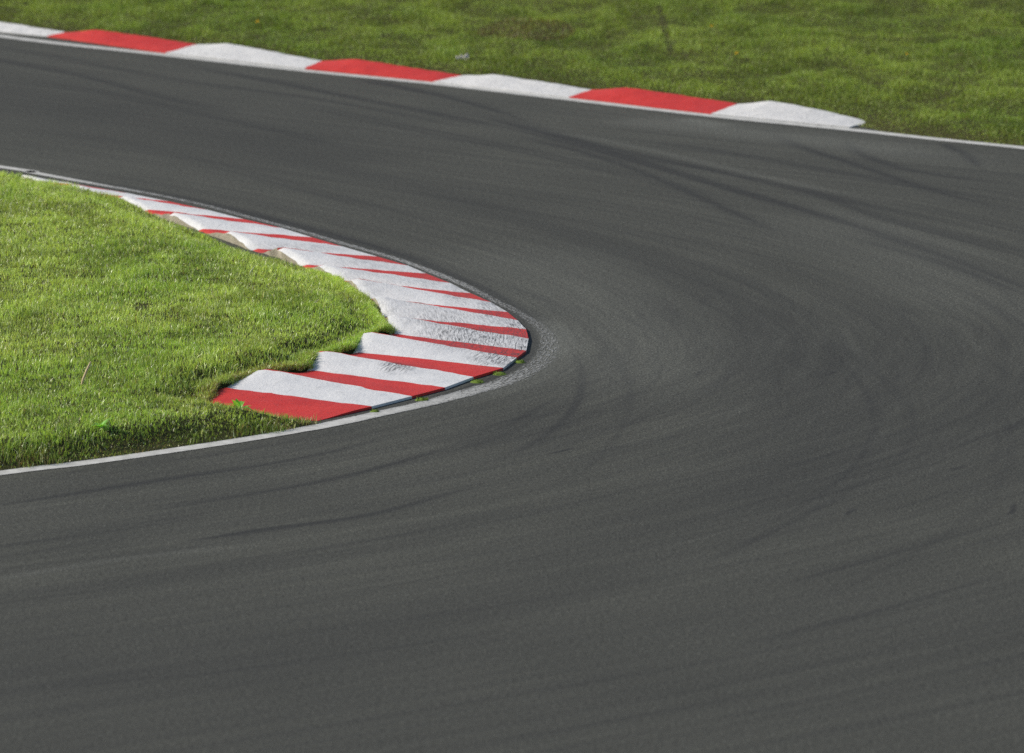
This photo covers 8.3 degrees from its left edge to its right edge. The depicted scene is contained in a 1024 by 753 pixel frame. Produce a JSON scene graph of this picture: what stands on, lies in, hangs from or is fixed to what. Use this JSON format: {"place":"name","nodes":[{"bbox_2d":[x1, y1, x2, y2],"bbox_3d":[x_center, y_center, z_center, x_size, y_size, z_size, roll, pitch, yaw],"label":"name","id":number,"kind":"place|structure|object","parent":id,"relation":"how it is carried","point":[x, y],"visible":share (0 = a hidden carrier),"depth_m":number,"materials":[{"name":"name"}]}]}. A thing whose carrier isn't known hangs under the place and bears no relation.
{"place":"outdoors","nodes":[
{"label":"outdoors","id":0,"kind":"place"},
{"bbox_2d":[0,170,396,470],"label":"infield","id":1,"kind":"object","parent":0,"point":[166,432],"visible":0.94,"depth_m":62.54,"materials":[{"name":"plant"}]},
{"bbox_2d":[81,361,90,384],"bbox_3d":[-3.657,-0.010,60.787,0.103,0.240,0.024,-3,11,-19],"label":"dry stalk","id":2,"kind":"object","parent":1,"relation":"on","point":[84,375],"visible":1,"depth_m":60.78,"materials":[{"name":"plant"}]},
{"bbox_2d":[92,418,111,427],"bbox_3d":[-3.402,0.390,58.888,0.202,0.081,0.198,0,10,0],"label":"weed","id":3,"kind":"object","parent":1,"relation":"on","point":[103,424],"visible":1,"depth_m":58.91,"materials":[{"name":"green plant"}]},
{"bbox_2d":[227,399,251,410],"bbox_3d":[-2.312,0.240,60.024,0.217,0.119,0.269,-6,12,-32],"label":"weed","id":4,"kind":"object","parent":1,"relation":"on","point":[237,402],"visible":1,"depth_m":60.06,"materials":[{"name":"green plant"}]},
{"bbox_2d":[0,33,1023,752],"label":"road","id":5,"kind":"structure","parent":0,"point":[734,463],"depth_m":57.63,"materials":[{"name":"grey asphalt"}]},
{"bbox_2d":[22,175,528,420],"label":"kerb","id":6,"kind":"structure","parent":5,"relation":"on","point":[446,335],"depth_m":63.91,"materials":[{"name":"red paint"}]},
{"bbox_2d":[0,165,559,474],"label":"edge line","id":7,"kind":"object","parent":5,"relation":"on","point":[362,417],"visible":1,"depth_m":60.34,"materials":[{"name":"paint"}]},
{"bbox_2d":[415,396,428,401],"bbox_3d":[-0.773,0.188,61.038,0.140,0.036,0.150,0,10,0],"label":"grass tuft","id":8,"kind":"object","parent":5,"relation":"on","point":[421,399],"visible":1,"depth_m":61.01,"materials":[{"name":"green plant"}]},
{"bbox_2d":[0,22,864,127],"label":"kerb","id":9,"kind":"structure","parent":5,"relation":"on","point":[775,111],"depth_m":81.31,"materials":[{"name":"concrete"}]},
{"bbox_2d":[471,379,483,382],"bbox_3d":[-0.303,0.033,61.919,0.140,0.036,0.150,0,10,0],"label":"grass tuft","id":10,"kind":"object","parent":5,"relation":"on","point":[477,381],"visible":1,"depth_m":61.89,"materials":[{"name":"green plant"}]},
{"bbox_2d":[492,371,505,375],"bbox_3d":[-0.111,-0.036,62.310,0.140,0.036,0.150,0,10,0],"label":"grass tuft","id":11,"kind":"object","parent":5,"relation":"on","point":[499,373],"visible":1,"depth_m":62.28,"materials":[{"name":"green plant"}]},
{"bbox_2d":[0,35,1023,148],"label":"edge line","id":12,"kind":"object","parent":5,"relation":"on","point":[540,95],"visible":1,"depth_m":80.28,"materials":[{"name":"paint"}]},
{"bbox_2d":[514,359,525,362],"bbox_3d":[0.070,-0.142,62.906,0.112,0.036,0.120,0,10,0],"label":"grass tuft","id":13,"kind":"object","parent":5,"relation":"on","point":[519,361],"visible":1,"depth_m":62.88,"materials":[{"name":"green plant"}]},
{"bbox_2d":[0,0,1023,145],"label":"outfield","id":14,"kind":"structure","parent":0,"point":[732,100],"depth_m":84.18,"materials":[{"name":"plant"}]},
{"bbox_2d":[456,53,468,59],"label":"paper scrap","id":15,"kind":"object","parent":14,"relation":"on","point":[465,56],"visible":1,"depth_m":82.80,"materials":[{"name":"white paper"}]}
]}

